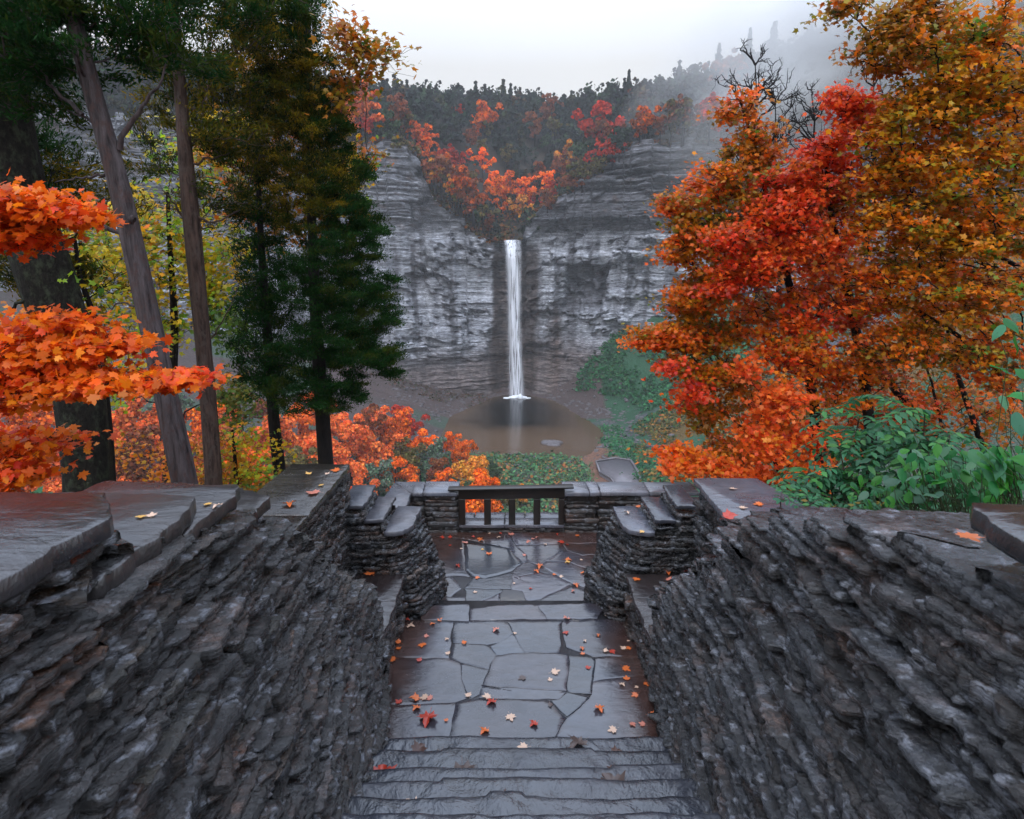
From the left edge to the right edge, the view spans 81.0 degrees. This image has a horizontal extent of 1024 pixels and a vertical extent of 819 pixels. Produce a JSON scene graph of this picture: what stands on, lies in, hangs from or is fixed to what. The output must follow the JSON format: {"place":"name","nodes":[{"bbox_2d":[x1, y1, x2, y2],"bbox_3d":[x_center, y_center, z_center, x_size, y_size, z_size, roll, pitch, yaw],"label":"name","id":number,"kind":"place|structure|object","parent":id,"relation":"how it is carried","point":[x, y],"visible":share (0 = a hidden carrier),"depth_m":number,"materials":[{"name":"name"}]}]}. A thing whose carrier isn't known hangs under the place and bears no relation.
{"place":"outdoors","nodes":[
{"label":"outdoors","id":0,"kind":"place"},
{"bbox_2d":[42,0,895,242],"label":"sky","id":1,"kind":"structure","parent":0,"point":[558,47],"materials":[{"name":"white"}]},
{"bbox_2d":[0,68,1023,394],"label":"cliff","id":2,"kind":"structure","parent":0,"point":[588,280],"depth_m":244.64,"materials":[{"name":"stone"}]},
{"bbox_2d":[347,91,385,145],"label":"maple tree","id":3,"kind":"object","parent":2,"relation":"on","point":[373,106],"visible":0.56,"depth_m":224.43,"materials":[{"name":"orange plant"}]},
{"bbox_2d":[422,154,451,200],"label":"maple tree","id":4,"kind":"object","parent":2,"relation":"on","point":[443,162],"visible":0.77,"depth_m":234.52,"materials":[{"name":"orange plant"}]},
{"bbox_2d":[456,178,489,227],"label":"maple tree","id":5,"kind":"object","parent":2,"relation":"on","point":[474,193],"visible":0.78,"depth_m":240.35,"materials":[{"name":"red plant"}]},
{"bbox_2d":[563,156,603,195],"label":"maple tree","id":6,"kind":"object","parent":2,"relation":"on","point":[579,165],"visible":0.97,"depth_m":236.38,"materials":[{"name":"green plant"}]},
{"bbox_2d":[601,126,632,162],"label":"maple tree","id":7,"kind":"object","parent":2,"relation":"on","point":[620,137],"visible":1,"depth_m":229.35,"materials":[{"name":"green plant"}]},
{"bbox_2d":[631,105,661,139],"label":"maple tree","id":8,"kind":"object","parent":2,"relation":"on","point":[648,119],"visible":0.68,"depth_m":225.22,"materials":[{"name":"red plant"}]},
{"bbox_2d":[666,97,701,145],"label":"maple tree","id":9,"kind":"object","parent":2,"relation":"on","point":[680,112],"visible":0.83,"depth_m":218.75,"materials":[{"name":"grey plant"}]},
{"bbox_2d":[658,93,710,146],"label":"maple tree","id":10,"kind":"object","parent":2,"relation":"on","point":[679,104],"visible":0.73,"depth_m":219.72,"materials":[{"name":"grey plant"}]},
{"bbox_2d":[692,91,737,145],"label":"maple tree","id":11,"kind":"object","parent":2,"relation":"on","point":[703,108],"visible":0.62,"depth_m":217.77,"materials":[{"name":"grey plant"}]},
{"bbox_2d":[0,232,1023,511],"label":"ground","id":12,"kind":"structure","parent":0,"point":[578,406],"depth_m":190.47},
{"bbox_2d":[0,396,55,434],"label":"maple tree","id":13,"kind":"object","parent":12,"relation":"on","point":[45,418],"visible":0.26,"depth_m":93.10,"materials":[{"name":"orange plant"}]},
{"bbox_2d":[13,457,61,492],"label":"maple tree","id":14,"kind":"object","parent":12,"relation":"on","point":[52,484],"visible":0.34,"depth_m":84.22,"materials":[{"name":"orange plant"}]},
{"bbox_2d":[0,3,164,491],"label":"old tree","id":15,"kind":"object","parent":12,"relation":"on","point":[34,281],"visible":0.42,"depth_m":6.55,"materials":[{"name":"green plant"}]},
{"bbox_2d":[57,228,173,480],"bbox_3d":[-4.678,-0.224,7.173,1.237,4.064,1.398,-9,15,-37],"label":"sapling","id":16,"kind":"object","parent":12,"relation":"on","point":[88,299],"visible":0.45,"depth_m":6.90,"materials":[{"name":"yellow plant"}]},
{"bbox_2d":[0,169,239,491],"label":"maple tree","id":17,"kind":"object","parent":12,"relation":"on","point":[47,354],"visible":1,"depth_m":3.74,"materials":[{"name":"orange plant"}]},
{"bbox_2d":[0,105,267,482],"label":"maple tree","id":18,"kind":"object","parent":12,"relation":"on","point":[174,322],"visible":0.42,"depth_m":11.12,"materials":[{"name":"yellow plant"}]},
{"bbox_2d":[113,390,157,460],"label":"maple tree","id":19,"kind":"object","parent":12,"relation":"on","point":[133,413],"visible":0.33,"depth_m":99.28,"materials":[{"name":"orange plant"}]},
{"bbox_2d":[0,0,276,483],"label":"cedar tree","id":20,"kind":"object","parent":12,"relation":"on","point":[79,20],"visible":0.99,"depth_m":5.19,"materials":[{"name":"brown plant"}]},
{"bbox_2d":[115,423,162,482],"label":"maple tree","id":21,"kind":"object","parent":12,"relation":"on","point":[133,465],"visible":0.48,"depth_m":90.58,"materials":[{"name":"orange plant"}]},
{"bbox_2d":[118,416,201,482],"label":"maple tree","id":22,"kind":"object","parent":12,"relation":"on","point":[143,423],"visible":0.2,"depth_m":98.88,"materials":[{"name":"orange plant"}]},
{"bbox_2d":[136,388,194,438],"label":"maple tree","id":23,"kind":"object","parent":12,"relation":"on","point":[186,402],"visible":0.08,"depth_m":117.40,"materials":[{"name":"green plant"}]},
{"bbox_2d":[0,481,391,818],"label":"stair wall","id":24,"kind":"structure","parent":12,"relation":"on","point":[184,652],"depth_m":1.66,"materials":[{"name":"stone"}]},
{"bbox_2d":[113,415,296,491],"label":"young maple","id":25,"kind":"object","parent":12,"relation":"on","point":[249,473],"visible":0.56,"depth_m":8.92,"materials":[{"name":"yellow plant"}]},
{"bbox_2d":[85,0,332,484],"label":"tall tree","id":26,"kind":"object","parent":12,"relation":"on","point":[213,140],"visible":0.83,"depth_m":7.63,"materials":[{"name":"brown plant"}]},
{"bbox_2d":[184,403,242,452],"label":"maple tree","id":27,"kind":"object","parent":12,"relation":"on","point":[196,427],"visible":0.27,"depth_m":114.52,"materials":[{"name":"orange plant"}]},
{"bbox_2d":[213,20,309,474],"bbox_3d":[-3.772,-1.410,9.272,1.497,8.120,1.874,0,12,0],"label":"cedar tree","id":28,"kind":"object","parent":12,"relation":"on","point":[263,314],"visible":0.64,"depth_m":9.05,"materials":[{"name":"green plant"}]},
{"bbox_2d":[251,414,316,464],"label":"maple tree","id":29,"kind":"object","parent":12,"relation":"on","point":[288,435],"visible":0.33,"depth_m":117.98,"materials":[{"name":"orange plant"}]},
{"bbox_2d":[284,445,317,467],"bbox_3d":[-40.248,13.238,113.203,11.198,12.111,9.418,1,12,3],"label":"bush","id":30,"kind":"object","parent":12,"relation":"on","point":[301,458],"visible":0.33,"depth_m":112.73,"materials":[{"name":"green plant"}]},
{"bbox_2d":[256,464,351,570],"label":"alcove wall","id":31,"kind":"structure","parent":12,"relation":"on","point":[321,516],"depth_m":4.86,"materials":[{"name":"stone"}]},
{"bbox_2d":[282,403,331,444],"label":"maple tree","id":32,"kind":"object","parent":12,"relation":"on","point":[304,422],"visible":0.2,"depth_m":131.85,"materials":[{"name":"orange plant"}]},
{"bbox_2d":[193,0,421,260],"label":"oak tree","id":33,"kind":"object","parent":12,"relation":"on","point":[360,47],"visible":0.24,"depth_m":7.93,"materials":[{"name":"orange plant"}]},
{"bbox_2d":[209,0,412,463],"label":"cedar tree","id":34,"kind":"object","parent":12,"relation":"on","point":[298,68],"visible":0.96,"depth_m":8.41,"materials":[{"name":"green plant"}]},
{"bbox_2d":[292,431,341,463],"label":"maple tree","id":35,"kind":"object","parent":12,"relation":"on","point":[311,440],"visible":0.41,"depth_m":120.78,"materials":[{"name":"orange plant"}]},
{"bbox_2d":[313,412,373,458],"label":"maple tree","id":36,"kind":"object","parent":12,"relation":"on","point":[345,425],"visible":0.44,"depth_m":134.09,"materials":[{"name":"orange plant"}]},
{"bbox_2d":[332,446,368,487],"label":"maple tree","id":37,"kind":"object","parent":12,"relation":"on","point":[356,468],"visible":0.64,"depth_m":118.90,"materials":[{"name":"orange plant"}]},
{"bbox_2d":[336,403,387,446],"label":"maple tree","id":38,"kind":"object","parent":12,"relation":"on","point":[369,411],"visible":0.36,"depth_m":140.76,"materials":[{"name":"orange plant"}]},
{"bbox_2d":[341,424,404,473],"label":"maple tree","id":39,"kind":"object","parent":12,"relation":"on","point":[372,447],"visible":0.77,"depth_m":131.00,"materials":[{"name":"orange plant"}]},
{"bbox_2d":[361,458,397,496],"bbox_3d":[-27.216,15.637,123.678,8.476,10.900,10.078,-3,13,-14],"label":"shrub","id":40,"kind":"object","parent":12,"relation":"on","point":[385,483],"visible":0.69,"depth_m":121.77,"materials":[{"name":"green plant"}]},
{"bbox_2d":[369,406,413,451],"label":"maple tree","id":41,"kind":"object","parent":12,"relation":"on","point":[399,421],"visible":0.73,"depth_m":147.79,"materials":[{"name":"orange plant"}]},
{"bbox_2d":[365,456,419,490],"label":"maple tree","id":42,"kind":"object","parent":12,"relation":"on","point":[404,473],"visible":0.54,"depth_m":125.03,"materials":[{"name":"orange plant"}]},
{"bbox_2d":[378,436,428,481],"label":"maple tree","id":43,"kind":"object","parent":12,"relation":"on","point":[405,452],"visible":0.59,"depth_m":135.02,"materials":[{"name":"green plant"}]},
{"bbox_2d":[307,358,501,407],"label":"shrubbery","id":44,"kind":"object","parent":12,"relation":"on","point":[448,392],"visible":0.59,"depth_m":240.91,"materials":[{"name":"brown plant"}]},
{"bbox_2d":[390,404,430,443],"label":"maple tree","id":45,"kind":"object","parent":12,"relation":"on","point":[414,426],"visible":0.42,"depth_m":164.11,"materials":[{"name":"red plant"}]},
{"bbox_2d":[404,428,438,455],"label":"maple tree","id":46,"kind":"object","parent":12,"relation":"on","point":[422,432],"visible":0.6,"depth_m":149.53,"materials":[{"name":"orange plant"}]},
{"bbox_2d":[401,447,442,481],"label":"maple tree","id":47,"kind":"object","parent":12,"relation":"on","point":[424,460],"visible":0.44,"depth_m":136.30,"materials":[{"name":"green plant"}]},
{"bbox_2d":[425,457,457,480],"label":"maple tree","id":48,"kind":"object","parent":12,"relation":"on","point":[436,467],"visible":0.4,"depth_m":131.70,"materials":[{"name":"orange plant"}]},
{"bbox_2d":[451,439,478,464],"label":"maple tree","id":49,"kind":"object","parent":12,"relation":"on","point":[463,449],"visible":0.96,"depth_m":152.01,"materials":[{"name":"orange plant"}]},
{"bbox_2d":[451,454,491,485],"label":"maple tree","id":50,"kind":"object","parent":12,"relation":"on","point":[462,469],"visible":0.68,"depth_m":127.98,"materials":[{"name":"orange plant"}]},
{"bbox_2d":[465,468,503,514],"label":"maple tree","id":51,"kind":"object","parent":12,"relation":"on","point":[471,506],"visible":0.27,"depth_m":94.41,"materials":[{"name":"orange plant"}]},
{"bbox_2d":[375,450,597,515],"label":"shrubbery","id":52,"kind":"object","parent":12,"relation":"on","point":[546,460],"visible":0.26,"depth_m":151.03,"materials":[{"name":"green plant"}]},
{"bbox_2d":[376,375,676,465],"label":"scree","id":53,"kind":"structure","parent":12,"relation":"on","point":[570,403],"depth_m":215.36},
{"bbox_2d":[413,532,658,736],"bbox_3d":[0.250,2.044,5.761,3.700,0.274,4.000,0,12,0],"label":"path bed","id":54,"kind":"object","parent":12,"relation":"on","point":[508,597],"visible":0.07,"depth_m":5.86,"materials":[{"name":"stone"}]},
{"bbox_2d":[355,574,408,673],"bbox_3d":[-1.204,1.950,4.947,0.535,0.700,1.165,0,12,0],"label":"bench","id":55,"kind":"object","parent":54,"relation":"on","point":[391,595],"visible":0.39,"depth_m":5.16,"materials":[{"name":"stone"}]},
{"bbox_2d":[347,485,448,620],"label":"stepped wall","id":56,"kind":"structure","parent":54,"relation":"on","point":[388,538],"depth_m":5.52,"materials":[{"name":"stone"}]},
{"bbox_2d":[385,483,411,507],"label":"parapet","id":57,"kind":"structure","parent":54,"relation":"on","point":[401,495],"depth_m":7.43,"materials":[{"name":"grey stone"}]},
{"bbox_2d":[395,482,426,524],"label":"parapet","id":58,"kind":"structure","parent":54,"relation":"on","point":[415,490],"depth_m":7.62,"materials":[{"name":"grey stone"}]},
{"bbox_2d":[423,481,459,532],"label":"stone pier","id":59,"kind":"structure","parent":54,"relation":"on","point":[441,506],"depth_m":7.60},
{"bbox_2d":[420,603,601,621],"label":"threshold paving","id":60,"kind":"structure","parent":54,"relation":"on","point":[516,612],"depth_m":5.64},
{"bbox_2d":[459,512,563,532],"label":"stone sill","id":61,"kind":"structure","parent":54,"relation":"on","point":[523,522],"depth_m":7.67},
{"bbox_2d":[448,484,573,524],"bbox_3d":[-0.015,1.205,7.580,1.570,0.514,0.130,0,12,0],"label":"railing","id":62,"kind":"object","parent":61,"relation":"on","point":[512,493],"visible":1,"depth_m":7.53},
{"bbox_2d":[429,532,596,600],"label":"terrace paving","id":63,"kind":"structure","parent":54,"relation":"on","point":[506,556],"depth_m":6.82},
{"bbox_2d":[388,619,657,737],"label":"landing paving","id":64,"kind":"structure","parent":54,"relation":"on","point":[532,653],"depth_m":4.69,"materials":[{"name":"stone"}]},
{"bbox_2d":[341,735,720,818],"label":"stone steps","id":65,"kind":"structure","parent":54,"relation":"on","point":[548,778],"depth_m":3.01,"materials":[{"name":"stone"}]},
{"bbox_2d":[561,481,599,532],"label":"stone pier","id":66,"kind":"structure","parent":54,"relation":"on","point":[581,506],"depth_m":7.62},
{"bbox_2d":[583,485,698,621],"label":"stepped wall","id":67,"kind":"structure","parent":54,"relation":"on","point":[663,543],"depth_m":5.51,"materials":[{"name":"stone"}]},
{"bbox_2d":[596,482,698,532],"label":"parapet","id":68,"kind":"structure","parent":54,"relation":"on","point":[612,494],"depth_m":7.63,"materials":[{"name":"grey stone"}]},
{"bbox_2d":[623,574,677,695],"bbox_3d":[1.249,1.950,4.947,0.518,0.700,1.174,0,12,0],"label":"bench","id":69,"kind":"object","parent":54,"relation":"on","point":[638,619],"visible":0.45,"depth_m":5.09,"materials":[{"name":"stone"}]},
{"bbox_2d":[595,457,641,481],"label":"viewing platform","id":70,"kind":"structure","parent":12,"relation":"on","point":[610,469],"depth_m":151.27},
{"bbox_2d":[597,424,676,481],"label":"shrubbery","id":71,"kind":"object","parent":12,"relation":"on","point":[630,444],"visible":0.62,"depth_m":169.42,"materials":[{"name":"green plant"}]},
{"bbox_2d":[574,325,777,430],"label":"shrubbery","id":72,"kind":"object","parent":12,"relation":"on","point":[656,398],"visible":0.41,"depth_m":228.10,"materials":[{"name":"green plant"}]},
{"bbox_2d":[616,78,830,497],"bbox_3d":[3.147,-0.836,8.384,3.315,6.807,2.121,-7,14,-31],"label":"maple tree","id":73,"kind":"object","parent":12,"relation":"on","point":[729,184],"visible":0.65,"depth_m":7.94,"materials":[{"name":"orange plant"}]},
{"bbox_2d":[626,345,848,496],"bbox_3d":[2.840,0.661,7.693,2.742,3.005,1.712,0,12,0],"label":"maple tree","id":74,"kind":"object","parent":12,"relation":"on","point":[782,398],"visible":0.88,"depth_m":7.37,"materials":[{"name":"orange plant"}]},
{"bbox_2d":[693,478,803,560],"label":"alcove wall","id":75,"kind":"structure","parent":12,"relation":"on","point":[718,497],"depth_m":4.64,"materials":[{"name":"stone"}]},
{"bbox_2d":[630,358,880,487],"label":"shrubbery","id":76,"kind":"object","parent":12,"relation":"on","point":[666,424],"visible":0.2,"depth_m":163.21,"materials":[{"name":"orange plant"}]},
{"bbox_2d":[712,38,818,316],"bbox_3d":[9.009,-8.552,22.834,5.100,10.196,3.459,-6,13,-24],"label":"bare tree","id":77,"kind":"object","parent":12,"relation":"on","point":[762,49],"visible":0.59,"depth_m":21.75,"materials":[{"name":"black plant"}]},
{"bbox_2d":[738,82,824,307],"bbox_3d":[11.162,-8.609,24.776,4.677,8.947,3.541,-6,14,-26],"label":"bare tree","id":78,"kind":"object","parent":12,"relation":"on","point":[790,107],"visible":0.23,"depth_m":23.93,"materials":[{"name":"black plant"}]},
{"bbox_2d":[684,74,921,485],"bbox_3d":[3.768,-0.806,7.844,3.335,6.667,1.998,0,12,0],"label":"maple tree","id":79,"kind":"object","parent":12,"relation":"on","point":[810,198],"visible":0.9,"depth_m":7.30,"materials":[{"name":"red plant"}]},
{"bbox_2d":[768,78,854,307],"bbox_3d":[11.599,-8.004,22.724,3.567,8.472,4.077,0,12,0],"label":"bare tree","id":80,"kind":"object","parent":12,"relation":"on","point":[808,132],"visible":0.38,"depth_m":22.28,"materials":[{"name":"black plant"}]},
{"bbox_2d":[646,502,1023,818],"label":"stair wall","id":81,"kind":"structure","parent":12,"relation":"on","point":[811,662],"depth_m":1.75,"materials":[{"name":"stone"}]},
{"bbox_2d":[773,488,920,510],"bbox_3d":[2.171,0.727,3.768,1.131,0.538,0.899,10,16,38],"label":"sumac shrub","id":82,"kind":"object","parent":12,"relation":"on","point":[808,501],"visible":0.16,"depth_m":3.86,"materials":[{"name":"green plant"}]},
{"bbox_2d":[767,394,997,512],"bbox_3d":[2.991,0.604,4.856,2.225,1.401,1.544,6,13,25],"label":"sumac shrub","id":83,"kind":"object","parent":12,"relation":"on","point":[885,450],"visible":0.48,"depth_m":4.74,"materials":[{"name":"green plant"}]},
{"bbox_2d":[765,172,1023,492],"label":"maple tree","id":84,"kind":"object","parent":12,"relation":"on","point":[935,401],"visible":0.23,"depth_m":9.30,"materials":[{"name":"orange plant"}]},
{"bbox_2d":[792,0,1023,401],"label":"beech tree","id":85,"kind":"object","parent":12,"relation":"on","point":[954,233],"visible":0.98,"depth_m":6.54,"materials":[{"name":"orange plant"}]},
{"bbox_2d":[847,444,987,512],"bbox_3d":[2.417,0.505,3.388,1.123,0.746,0.562,0,12,0],"label":"leafy shrub","id":86,"kind":"object","parent":12,"relation":"on","point":[968,495],"visible":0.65,"depth_m":3.28,"materials":[{"name":"green plant"}]},
{"bbox_2d":[967,318,1023,504],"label":"leafy shrub","id":87,"kind":"object","parent":12,"relation":"on","point":[999,472],"visible":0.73,"depth_m":2.64,"materials":[{"name":"green plant"}]},
{"bbox_2d":[506,240,521,395],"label":"waterfall","id":88,"kind":"structure","parent":0,"point":[514,344],"depth_m":245.69,"materials":[{"name":"white liquid"}]},
{"bbox_2d":[441,395,603,457],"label":"pool water","id":89,"kind":"structure","parent":0,"point":[501,424],"depth_m":197.79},
{"bbox_2d":[49,31,1023,242],"bbox_3d":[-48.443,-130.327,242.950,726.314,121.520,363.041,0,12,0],"label":"hill","id":90,"kind":"structure","parent":0,"point":[498,165],"depth_m":285.76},
{"bbox_2d":[367,109,401,142],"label":"maple tree","id":91,"kind":"object","parent":90,"relation":"on","point":[391,128],"visible":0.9,"depth_m":227.76,"materials":[{"name":"green plant"}]},
{"bbox_2d":[385,92,411,134],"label":"maple tree","id":92,"kind":"object","parent":90,"relation":"on","point":[398,108],"visible":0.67,"depth_m":246.12,"materials":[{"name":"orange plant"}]},
{"bbox_2d":[437,143,471,164],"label":"maple tree","id":93,"kind":"object","parent":90,"relation":"on","point":[452,151],"visible":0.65,"depth_m":263.85,"materials":[{"name":"red plant"}]},
{"bbox_2d":[451,164,472,214],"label":"maple tree","id":94,"kind":"object","parent":90,"relation":"on","point":[459,180],"visible":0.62,"depth_m":235.48,"materials":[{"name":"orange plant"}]},
{"bbox_2d":[466,147,496,177],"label":"maple tree","id":95,"kind":"object","parent":90,"relation":"on","point":[480,159],"visible":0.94,"depth_m":279.70,"materials":[{"name":"orange plant"}]},
{"bbox_2d":[469,99,503,138],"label":"maple tree","id":96,"kind":"object","parent":90,"relation":"on","point":[487,113],"visible":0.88,"depth_m":296.07,"materials":[{"name":"orange plant"}]},
{"bbox_2d":[483,175,510,206],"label":"maple tree","id":97,"kind":"object","parent":90,"relation":"on","point":[502,190],"visible":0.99,"depth_m":275.01,"materials":[{"name":"orange plant"}]},
{"bbox_2d":[468,193,543,243],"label":"brush","id":98,"kind":"object","parent":90,"relation":"on","point":[503,237],"visible":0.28,"depth_m":270.87,"materials":[{"name":"orange plant"}]},
{"bbox_2d":[22,0,1023,236],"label":"forest","id":99,"kind":"object","parent":90,"relation":"on","point":[428,104],"visible":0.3,"depth_m":272.76,"materials":[{"name":"plant"}]},
{"bbox_2d":[509,176,536,204],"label":"maple tree","id":100,"kind":"object","parent":90,"relation":"on","point":[525,182],"visible":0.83,"depth_m":281.71,"materials":[{"name":"orange plant"}]},
{"bbox_2d":[519,110,542,146],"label":"maple tree","id":101,"kind":"object","parent":90,"relation":"on","point":[536,128],"visible":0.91,"depth_m":317.74,"materials":[{"name":"brown plant"}]},
{"bbox_2d":[539,93,563,126],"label":"maple tree","id":102,"kind":"object","parent":90,"relation":"on","point":[544,109],"visible":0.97,"depth_m":334.21,"materials":[{"name":"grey plant"}]},
{"bbox_2d":[341,111,834,242],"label":"brush","id":103,"kind":"object","parent":90,"relation":"on","point":[445,202],"visible":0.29,"depth_m":241.04,"materials":[{"name":"brown plant"}]},
{"bbox_2d":[571,100,625,155],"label":"maple tree","id":104,"kind":"object","parent":90,"relation":"on","point":[602,108],"visible":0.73,"depth_m":268.24,"materials":[{"name":"red plant"}]},
{"bbox_2d":[701,47,750,91],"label":"maple tree","id":105,"kind":"object","parent":90,"relation":"on","point":[736,62],"visible":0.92,"depth_m":254.92,"materials":[{"name":"grey plant"}]},
{"bbox_2d":[760,20,781,79],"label":"pine tree","id":106,"kind":"object","parent":90,"relation":"on","point":[772,54],"visible":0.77,"depth_m":244.28,"materials":[{"name":"grey plant"}]},
{"bbox_2d":[797,13,816,69],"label":"pine tree","id":107,"kind":"object","parent":90,"relation":"on","point":[808,46],"visible":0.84,"depth_m":235.64,"materials":[{"name":"grey plant"}]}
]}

